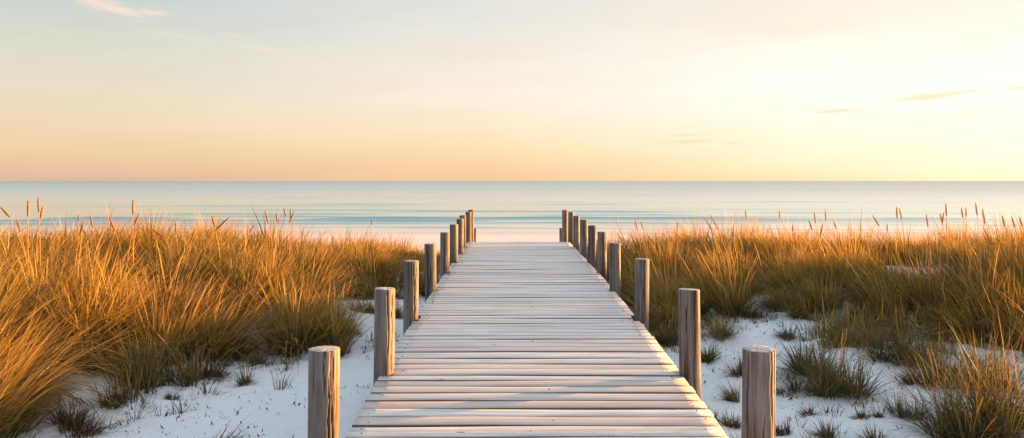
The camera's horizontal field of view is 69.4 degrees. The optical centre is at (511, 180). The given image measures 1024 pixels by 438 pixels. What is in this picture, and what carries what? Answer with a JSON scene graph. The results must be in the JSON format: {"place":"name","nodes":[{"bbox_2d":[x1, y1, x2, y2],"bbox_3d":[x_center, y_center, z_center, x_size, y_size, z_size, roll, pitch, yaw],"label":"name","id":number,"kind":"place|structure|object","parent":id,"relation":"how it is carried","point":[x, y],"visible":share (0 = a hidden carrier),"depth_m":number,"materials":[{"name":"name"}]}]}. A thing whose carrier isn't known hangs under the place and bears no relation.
{"place":"outdoors","nodes":[
{"label":"outdoors","id":0,"kind":"place"},
{"bbox_2d":[78,214,78,257],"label":"seed stalk","id":1,"kind":"object","parent":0,"point":[78,233],"visible":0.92,"depth_m":10.00,"materials":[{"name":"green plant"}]},
{"bbox_2d":[0,181,1023,231],"bbox_3d":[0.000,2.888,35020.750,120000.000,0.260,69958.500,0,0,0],"label":"sea","id":2,"kind":"structure","parent":0,"point":[414,206],"depth_m":93.95,"materials":[{"name":"liquid"}]},
{"bbox_2d":[0,231,1023,437],"bbox_3d":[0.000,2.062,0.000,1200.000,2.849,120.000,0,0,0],"label":"sand","id":3,"kind":"structure","parent":0,"point":[290,419],"depth_m":5.79,"materials":[{"name":"white sand"}]},
{"bbox_2d":[0,207,31,286],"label":"seed stalk","id":4,"kind":"object","parent":3,"relation":"on","point":[5,212],"visible":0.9,"depth_m":7.50,"materials":[{"name":"brown plant"}]},
{"bbox_2d":[15,219,26,262],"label":"seed stalk","id":5,"kind":"object","parent":3,"relation":"on","point":[18,224],"visible":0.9,"depth_m":8.50,"materials":[{"name":"brown plant"}]},
{"bbox_2d":[27,199,29,216],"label":"seed stalk","id":6,"kind":"object","parent":3,"relation":"on","point":[28,202],"visible":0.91,"depth_m":7.49,"materials":[{"name":"brown plant"}]},
{"bbox_2d":[37,196,40,272],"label":"seed stalk","id":7,"kind":"object","parent":3,"relation":"on","point":[38,204],"visible":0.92,"depth_m":7.80,"materials":[{"name":"brown plant"}]},
{"bbox_2d":[35,207,43,259],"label":"seed stalk","id":8,"kind":"object","parent":3,"relation":"on","point":[41,212],"visible":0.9,"depth_m":8.20,"materials":[{"name":"brown plant"}]},
{"bbox_2d":[30,388,118,437],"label":"grass tuft","id":9,"kind":"object","parent":3,"relation":"on","point":[77,424],"visible":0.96,"depth_m":4.86,"materials":[{"name":"green plant"}]},
{"bbox_2d":[73,221,83,287],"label":"seed stalk","id":10,"kind":"object","parent":3,"relation":"on","point":[81,228],"visible":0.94,"depth_m":8.00,"materials":[{"name":"brown plant"}]},
{"bbox_2d":[108,216,124,279],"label":"seed stalk","id":11,"kind":"object","parent":3,"relation":"on","point":[115,232],"visible":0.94,"depth_m":9.00,"materials":[{"name":"brown plant"}]},
{"bbox_2d":[93,382,143,410],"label":"grass tuft","id":12,"kind":"object","parent":3,"relation":"on","point":[106,404],"visible":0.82,"depth_m":5.41,"materials":[{"name":"green plant"}]},
{"bbox_2d":[124,214,138,292],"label":"seed stalk","id":13,"kind":"object","parent":3,"relation":"on","point":[137,217],"visible":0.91,"depth_m":8.00,"materials":[{"name":"brown plant"}]},
{"bbox_2d":[132,199,133,214],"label":"seed stalk","id":14,"kind":"object","parent":3,"relation":"on","point":[132,206],"visible":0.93,"depth_m":7.99,"materials":[{"name":"brown plant"}]},
{"bbox_2d":[132,229,134,282],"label":"seed stalk","id":15,"kind":"object","parent":3,"relation":"on","point":[133,241],"visible":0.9,"depth_m":8.40,"materials":[{"name":"brown plant"}]},
{"bbox_2d":[152,229,180,273],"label":"seed stalk","id":16,"kind":"object","parent":3,"relation":"on","point":[159,234],"visible":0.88,"depth_m":9.00,"materials":[{"name":"brown plant"}]},
{"bbox_2d":[160,390,181,399],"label":"grass tuft","id":17,"kind":"object","parent":3,"relation":"on","point":[169,396],"visible":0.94,"depth_m":5.66,"materials":[{"name":"green plant"}]},
{"bbox_2d":[186,229,195,267],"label":"seed stalk","id":18,"kind":"object","parent":3,"relation":"on","point":[193,234],"visible":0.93,"depth_m":9.00,"materials":[{"name":"brown plant"}]},
{"bbox_2d":[180,349,232,380],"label":"grass tuft","id":19,"kind":"object","parent":3,"relation":"on","point":[208,373],"visible":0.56,"depth_m":6.42,"materials":[{"name":"green plant"}]},
{"bbox_2d":[197,217,228,279],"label":"seed stalk","id":20,"kind":"object","parent":3,"relation":"on","point":[221,224],"visible":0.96,"depth_m":8.60,"materials":[{"name":"brown plant"}]},
{"bbox_2d":[211,215,222,285],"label":"seed stalk","id":21,"kind":"object","parent":3,"relation":"on","point":[217,239],"visible":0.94,"depth_m":8.60,"materials":[{"name":"brown plant"}]},
{"bbox_2d":[204,365,231,377],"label":"grass tuft","id":22,"kind":"object","parent":3,"relation":"on","point":[225,372],"visible":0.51,"depth_m":6.51,"materials":[{"name":"green plant"}]},
{"bbox_2d":[0,199,461,437],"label":"dune grass","id":23,"kind":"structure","parent":3,"relation":"on","point":[89,319],"depth_m":7.38,"materials":[{"name":"brown plant"}]},
{"bbox_2d":[214,415,256,437],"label":"grass tuft","id":24,"kind":"object","parent":3,"relation":"on","point":[228,436],"visible":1,"depth_m":4.78,"materials":[{"name":"green plant"}]},
{"bbox_2d":[217,362,263,387],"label":"grass tuft","id":25,"kind":"object","parent":3,"relation":"on","point":[242,380],"visible":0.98,"depth_m":6.15,"materials":[{"name":"green plant"}]},
{"bbox_2d":[243,352,268,366],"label":"grass tuft","id":26,"kind":"object","parent":3,"relation":"on","point":[258,360],"visible":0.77,"depth_m":6.86,"materials":[{"name":"green plant"}]},
{"bbox_2d":[264,211,274,267],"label":"seed stalk","id":27,"kind":"object","parent":3,"relation":"on","point":[269,228],"visible":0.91,"depth_m":9.50,"materials":[{"name":"brown plant"}]},
{"bbox_2d":[270,368,293,389],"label":"grass tuft","id":28,"kind":"object","parent":3,"relation":"on","point":[279,385],"visible":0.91,"depth_m":5.82,"materials":[{"name":"green plant"}]},
{"bbox_2d":[282,211,294,264],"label":"seed stalk","id":29,"kind":"object","parent":3,"relation":"on","point":[287,230],"visible":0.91,"depth_m":10.00,"materials":[{"name":"brown plant"}]},
{"bbox_2d":[290,208,290,252],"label":"seed stalk","id":30,"kind":"object","parent":3,"relation":"on","point":[290,226],"visible":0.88,"depth_m":11.00,"materials":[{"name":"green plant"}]},
{"bbox_2d":[308,346,339,437],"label":"wooden post","id":31,"kind":"object","parent":3,"relation":"on","point":[323,389],"visible":1,"depth_m":3.35,"materials":[{"name":"brown wood"}]},
{"bbox_2d":[316,329,354,357],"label":"grass tuft","id":32,"kind":"object","parent":3,"relation":"on","point":[343,351],"visible":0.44,"depth_m":7.33,"materials":[{"name":"green plant"}]},
{"bbox_2d":[343,293,373,314],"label":"grass tuft","id":33,"kind":"object","parent":3,"relation":"on","point":[368,307],"visible":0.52,"depth_m":8.84,"materials":[{"name":"green plant"}]},
{"bbox_2d":[373,287,394,384],"bbox_3d":[-0.835,1.340,4.808,0.144,1.291,0.132,0,0,0],"label":"wooden post","id":34,"kind":"object","parent":3,"relation":"on","point":[384,325],"visible":0.62,"depth_m":4.75,"materials":[{"name":"brown wood"}]},
{"bbox_2d":[395,305,402,318],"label":"grass tuft","id":35,"kind":"object","parent":3,"relation":"on","point":[398,314],"visible":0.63,"depth_m":8.91,"materials":[{"name":"green plant"}]},
{"bbox_2d":[403,260,418,334],"bbox_3d":[-0.881,1.323,6.444,0.137,1.258,0.128,0,0,0],"label":"wooden post","id":36,"kind":"object","parent":3,"relation":"on","point":[410,291],"visible":0.47,"depth_m":6.39,"materials":[{"name":"brown wood"}]},
{"bbox_2d":[419,273,437,296],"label":"grass tuft","id":37,"kind":"object","parent":3,"relation":"on","point":[421,291],"visible":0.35,"depth_m":11.04,"materials":[{"name":"plant"}]},
{"bbox_2d":[424,243,436,302],"bbox_3d":[-0.875,1.357,7.996,0.136,1.362,0.122,0,0,0],"label":"wooden post","id":38,"kind":"object","parent":3,"relation":"on","point":[430,266],"visible":0.47,"depth_m":7.94,"materials":[{"name":"brown wood"}]},
{"bbox_2d":[440,232,449,278],"bbox_3d":[-0.857,1.333,9.444,0.129,1.358,0.119,0,0,0],"label":"wooden post","id":39,"kind":"object","parent":3,"relation":"on","point":[444,252],"visible":0.36,"depth_m":9.40,"materials":[{"name":"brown wood"}]},
{"bbox_2d":[450,224,457,265],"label":"wooden post","id":40,"kind":"object","parent":3,"relation":"on","point":[453,243],"visible":0.44,"depth_m":10.61,"materials":[{"name":"brown wood"}]},
{"bbox_2d":[457,219,463,253],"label":"wooden post","id":41,"kind":"object","parent":3,"relation":"on","point":[460,222],"visible":0.34,"depth_m":11.88,"materials":[{"name":"brown wood"}]},
{"bbox_2d":[459,215,465,246],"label":"wooden post","id":42,"kind":"object","parent":3,"relation":"on","point":[462,217],"visible":0.26,"depth_m":13.01,"materials":[{"name":"brown wood"}]},
{"bbox_2d":[466,212,470,242],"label":"wooden post","id":43,"kind":"object","parent":3,"relation":"on","point":[468,226],"visible":0.39,"depth_m":14.37,"materials":[{"name":"brown wood"}]},
{"bbox_2d":[468,210,473,241],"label":"wooden post","id":44,"kind":"object","parent":3,"relation":"on","point":[472,225],"visible":0.38,"depth_m":15.65,"materials":[{"name":"brown wood"}]},
{"bbox_2d":[474,228,476,241],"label":"wooden post","id":45,"kind":"object","parent":3,"relation":"on","point":[475,234],"visible":0.25,"depth_m":16.98,"materials":[{"name":"brown wood"}]},
{"bbox_2d":[346,242,728,437],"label":"boardwalk","id":46,"kind":"structure","parent":3,"relation":"on","point":[526,340],"depth_m":4.99,"materials":[{"name":"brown wood"}]},
{"bbox_2d":[559,228,561,241],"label":"wooden post","id":47,"kind":"object","parent":3,"relation":"on","point":[560,234],"visible":0.21,"depth_m":16.98,"materials":[{"name":"brown wood"}]},
{"bbox_2d":[562,210,567,241],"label":"wooden post","id":48,"kind":"object","parent":3,"relation":"on","point":[564,225],"visible":0.51,"depth_m":15.64,"materials":[{"name":"brown wood"}]},
{"bbox_2d":[568,212,573,244],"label":"wooden post","id":49,"kind":"object","parent":3,"relation":"on","point":[570,225],"visible":0.43,"depth_m":14.37,"materials":[{"name":"brown wood"}]},
{"bbox_2d":[573,216,579,252],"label":"wooden post","id":50,"kind":"object","parent":3,"relation":"on","point":[576,232],"visible":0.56,"depth_m":13.00,"materials":[{"name":"brown wood"}]},
{"bbox_2d":[580,219,586,259],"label":"wooden post","id":51,"kind":"object","parent":3,"relation":"on","point":[583,237],"visible":0.52,"depth_m":11.87,"materials":[{"name":"brown wood"}]},
{"bbox_2d":[588,225,595,269],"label":"wooden post","id":52,"kind":"object","parent":3,"relation":"on","point":[592,245],"visible":0.47,"depth_m":10.60,"materials":[{"name":"brown wood"}]},
{"bbox_2d":[597,231,606,281],"bbox_3d":[1.150,1.310,9.440,0.122,1.326,0.122,0,0,0],"label":"wooden post","id":53,"kind":"object","parent":3,"relation":"on","point":[602,251],"visible":0.42,"depth_m":9.39,"materials":[{"name":"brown wood"}]},
{"bbox_2d":[609,243,620,297],"bbox_3d":[1.121,1.332,8.001,0.130,1.326,0.125,0,0,0],"label":"wooden post","id":54,"kind":"object","parent":3,"relation":"on","point":[615,266],"visible":0.48,"depth_m":7.95,"materials":[{"name":"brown wood"}]},
{"bbox_2d":[634,258,648,331],"bbox_3d":[1.126,1.336,6.445,0.136,1.320,0.130,0,0,0],"label":"wooden post","id":55,"kind":"object","parent":3,"relation":"on","point":[641,296],"visible":0.52,"depth_m":6.39,"materials":[{"name":"brown wood"}]},
{"bbox_2d":[625,281,704,330],"bbox_3d":[1.581,1.371,8.005,1.166,0.604,1.043,0,0,0],"label":"grass tuft","id":56,"kind":"object","parent":3,"relation":"on","point":[654,310],"visible":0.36,"depth_m":7.91,"materials":[{"name":"green plant"}]},
{"bbox_2d":[649,287,726,346],"bbox_3d":[1.584,1.330,7.415,1.305,0.727,1.226,0,0,0],"label":"grass tuft","id":57,"kind":"object","parent":3,"relation":"on","point":[669,334],"visible":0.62,"depth_m":7.36,"materials":[{"name":"plant"}]},
{"bbox_2d":[678,288,700,399],"bbox_3d":[1.158,1.333,4.814,0.147,1.265,0.139,0,0,0],"label":"wooden post","id":58,"kind":"object","parent":3,"relation":"on","point":[689,336],"visible":0.66,"depth_m":4.76,"materials":[{"name":"brown wood"}]},
{"bbox_2d":[701,338,728,365],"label":"grass tuft","id":59,"kind":"object","parent":3,"relation":"on","point":[709,358],"visible":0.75,"depth_m":6.73,"materials":[{"name":"green plant"}]},
{"bbox_2d":[710,215,726,256],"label":"seed stalk","id":60,"kind":"object","parent":3,"relation":"on","point":[717,228],"visible":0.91,"depth_m":10.49,"materials":[{"name":"brown plant"}]},
{"bbox_2d":[703,309,747,340],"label":"grass tuft","id":61,"kind":"object","parent":3,"relation":"on","point":[715,327],"visible":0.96,"depth_m":7.58,"materials":[{"name":"green plant"}]},
{"bbox_2d":[714,376,740,402],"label":"grass tuft","id":62,"kind":"object","parent":3,"relation":"on","point":[732,396],"visible":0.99,"depth_m":5.67,"materials":[{"name":"green plant"}]},
{"bbox_2d":[718,351,741,380],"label":"grass tuft","id":63,"kind":"object","parent":3,"relation":"on","point":[737,372],"visible":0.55,"depth_m":6.32,"materials":[{"name":"green plant"}]},
{"bbox_2d":[718,412,741,429],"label":"grass tuft","id":64,"kind":"object","parent":3,"relation":"on","point":[735,424],"visible":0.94,"depth_m":4.95,"materials":[{"name":"green plant"}]},
{"bbox_2d":[734,302,771,320],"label":"grass tuft","id":65,"kind":"object","parent":3,"relation":"on","point":[753,314],"visible":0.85,"depth_m":8.16,"materials":[{"name":"green plant"}]},
{"bbox_2d":[742,345,775,437],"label":"wooden post","id":66,"kind":"object","parent":3,"relation":"on","point":[758,386],"visible":1,"depth_m":3.35,"materials":[{"name":"brown wood"}]},
{"bbox_2d":[775,416,796,436],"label":"grass tuft","id":67,"kind":"object","parent":3,"relation":"on","point":[778,430],"visible":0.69,"depth_m":4.88,"materials":[{"name":"green plant"}]},
{"bbox_2d":[769,322,804,342],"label":"grass tuft","id":68,"kind":"object","parent":3,"relation":"on","point":[788,336],"visible":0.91,"depth_m":7.54,"materials":[{"name":"green plant"}]},
{"bbox_2d":[776,369,810,398],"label":"grass tuft","id":69,"kind":"object","parent":3,"relation":"on","point":[791,386],"visible":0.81,"depth_m":5.89,"materials":[{"name":"green plant"}]},
{"bbox_2d":[767,292,822,321],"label":"grass tuft","id":70,"kind":"object","parent":3,"relation":"on","point":[798,313],"visible":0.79,"depth_m":8.12,"materials":[{"name":"green plant"}]},
{"bbox_2d":[571,205,1023,437],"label":"dune grass","id":71,"kind":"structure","parent":3,"relation":"on","point":[968,296],"depth_m":8.90,"materials":[{"name":"brown plant"}]},
{"bbox_2d":[798,405,818,415],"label":"grass tuft","id":72,"kind":"object","parent":3,"relation":"on","point":[810,411],"visible":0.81,"depth_m":5.32,"materials":[{"name":"green plant"}]},
{"bbox_2d":[768,327,863,382],"bbox_3d":[2.463,1.441,6.257,0.889,0.501,0.933,0,0,0],"label":"grass tuft","id":73,"kind":"object","parent":3,"relation":"on","point":[791,363],"visible":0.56,"depth_m":6.26,"materials":[{"name":"green plant"}]},
{"bbox_2d":[816,224,822,270],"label":"seed stalk","id":74,"kind":"object","parent":3,"relation":"on","point":[819,241],"visible":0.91,"depth_m":9.50,"materials":[{"name":"brown plant"}]},
{"bbox_2d":[803,411,843,437],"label":"grass tuft","id":75,"kind":"object","parent":3,"relation":"on","point":[824,430],"visible":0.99,"depth_m":4.86,"materials":[{"name":"green plant"}]},
{"bbox_2d":[776,329,913,406],"bbox_3d":[2.517,1.434,5.779,1.168,0.594,1.176,0,0,23],"label":"grass tuft","id":76,"kind":"object","parent":3,"relation":"on","point":[826,387],"visible":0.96,"depth_m":5.70,"materials":[{"name":"green plant"}]},
{"bbox_2d":[802,299,899,349],"bbox_3d":[3.305,1.392,7.135,1.147,0.558,0.958,0,0,0],"label":"grass tuft","id":77,"kind":"object","parent":3,"relation":"on","point":[839,336],"visible":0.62,"depth_m":7.13,"materials":[{"name":"green plant"}]},
{"bbox_2d":[846,408,870,418],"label":"grass tuft","id":78,"kind":"object","parent":3,"relation":"on","point":[859,415],"visible":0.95,"depth_m":5.13,"materials":[{"name":"green plant"}]},
{"bbox_2d":[842,418,893,437],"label":"grass tuft","id":79,"kind":"object","parent":3,"relation":"on","point":[872,435],"visible":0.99,"depth_m":4.78,"materials":[{"name":"green plant"}]},
{"bbox_2d":[837,290,912,330],"bbox_3d":[3.800,1.319,7.766,0.928,0.541,0.988,0,0,0],"label":"grass tuft","id":80,"kind":"object","parent":3,"relation":"on","point":[868,312],"visible":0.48,"depth_m":7.75,"materials":[{"name":"plant"}]},
{"bbox_2d":[870,409,884,417],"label":"grass tuft","id":81,"kind":"object","parent":3,"relation":"on","point":[878,414],"visible":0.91,"depth_m":5.13,"materials":[{"name":"green plant"}]},
{"bbox_2d":[872,215,891,272],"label":"seed stalk","id":82,"kind":"object","parent":3,"relation":"on","point":[882,234],"visible":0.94,"depth_m":9.50,"materials":[{"name":"brown plant"}]},
{"bbox_2d":[886,223,887,266],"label":"seed stalk","id":83,"kind":"object","parent":3,"relation":"on","point":[887,243],"visible":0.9,"depth_m":10.00,"materials":[{"name":"brown plant"}]},
{"bbox_2d":[832,299,956,372],"bbox_3d":[3.386,1.354,6.579,1.349,0.709,1.121,0,0,0],"label":"grass tuft","id":84,"kind":"object","parent":3,"relation":"on","point":[900,348],"visible":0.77,"depth_m":6.58,"materials":[{"name":"plant"}]},
{"bbox_2d":[896,206,898,277],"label":"seed stalk","id":85,"kind":"object","parent":3,"relation":"on","point":[897,229],"visible":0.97,"depth_m":9.50,"materials":[{"name":"brown plant"}]},
{"bbox_2d":[899,208,906,262],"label":"seed stalk","id":86,"kind":"object","parent":3,"relation":"on","point":[903,228],"visible":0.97,"depth_m":9.50,"materials":[{"name":"brown plant"}]},
{"bbox_2d":[892,367,920,385],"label":"grass tuft","id":87,"kind":"object","parent":3,"relation":"on","point":[908,382],"visible":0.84,"depth_m":5.97,"materials":[{"name":"plant"}]},
{"bbox_2d":[876,385,938,421],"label":"grass tuft","id":88,"kind":"object","parent":3,"relation":"on","point":[903,411],"visible":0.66,"depth_m":5.17,"materials":[{"name":"green plant"}]},
{"bbox_2d":[881,325,973,388],"bbox_3d":[3.381,1.418,6.014,0.756,0.527,0.668,0,0,25],"label":"grass tuft","id":89,"kind":"object","parent":3,"relation":"on","point":[923,374],"visible":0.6,"depth_m":5.98,"materials":[{"name":"green plant"}]},
{"bbox_2d":[926,214,930,265],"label":"seed stalk","id":90,"kind":"object","parent":3,"relation":"on","point":[928,233],"visible":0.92,"depth_m":9.50,"materials":[{"name":"brown plant"}]},
{"bbox_2d":[848,340,1023,437],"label":"grass tuft","id":91,"kind":"object","parent":3,"relation":"on","point":[943,418],"visible":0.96,"depth_m":4.71,"materials":[{"name":"green plant"}]},
{"bbox_2d":[860,308,1023,437],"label":"grass tuft","id":92,"kind":"object","parent":3,"relation":"on","point":[1001,397],"visible":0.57,"depth_m":4.91,"materials":[{"name":"green plant"}]},
{"bbox_2d":[939,212,944,283],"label":"seed stalk","id":93,"kind":"object","parent":3,"relation":"on","point":[941,235],"visible":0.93,"depth_m":9.20,"materials":[{"name":"brown plant"}]},
{"bbox_2d":[940,214,948,276],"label":"seed stalk","id":94,"kind":"object","parent":3,"relation":"on","point":[945,239],"visible":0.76,"depth_m":9.40,"materials":[{"name":"brown plant"}]},
{"bbox_2d":[945,203,947,279],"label":"seed stalk","id":95,"kind":"object","parent":3,"relation":"on","point":[947,242],"visible":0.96,"depth_m":9.00,"materials":[{"name":"brown plant"}]},
{"bbox_2d":[961,207,966,269],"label":"seed stalk","id":96,"kind":"object","parent":3,"relation":"on","point":[964,231],"visible":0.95,"depth_m":9.50,"materials":[{"name":"brown plant"}]},
{"bbox_2d":[910,322,1023,394],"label":"grass tuft","id":97,"kind":"object","parent":3,"relation":"on","point":[974,362],"visible":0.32,"depth_m":5.85,"materials":[{"name":"green plant"}]},
{"bbox_2d":[975,202,980,276],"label":"seed stalk","id":98,"kind":"object","parent":3,"relation":"on","point":[978,229],"visible":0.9,"depth_m":9.00,"materials":[{"name":"brown plant"}]},
{"bbox_2d":[982,208,984,274],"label":"seed stalk","id":99,"kind":"object","parent":3,"relation":"on","point":[983,231],"visible":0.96,"depth_m":9.00,"materials":[{"name":"brown plant"}]},
{"bbox_2d":[984,214,987,271],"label":"seed stalk","id":100,"kind":"object","parent":3,"relation":"on","point":[985,234],"visible":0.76,"depth_m":9.20,"materials":[{"name":"brown plant"}]},
{"bbox_2d":[1002,215,1011,283],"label":"seed stalk","id":101,"kind":"object","parent":3,"relation":"on","point":[1007,242],"visible":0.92,"depth_m":8.50,"materials":[{"name":"brown plant"}]},
{"bbox_2d":[1011,216,1022,276],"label":"seed stalk","id":102,"kind":"object","parent":3,"relation":"on","point":[1017,238],"visible":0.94,"depth_m":8.50,"materials":[{"name":"brown plant"}]},
{"bbox_2d":[0,0,1023,180],"label":"sky","id":103,"kind":"structure","parent":0,"point":[91,90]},
{"bbox_2d":[12,299,1020,437],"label":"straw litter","id":104,"kind":"object","parent":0,"point":[166,414],"visible":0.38,"depth_m":5.62,"materials":[{"name":"brown plant"}]},
{"bbox_2d":[779,209,779,245],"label":"seed stalk","id":105,"kind":"object","parent":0,"point":[779,226],"visible":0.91,"depth_m":12.00,"materials":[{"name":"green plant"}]}
]}

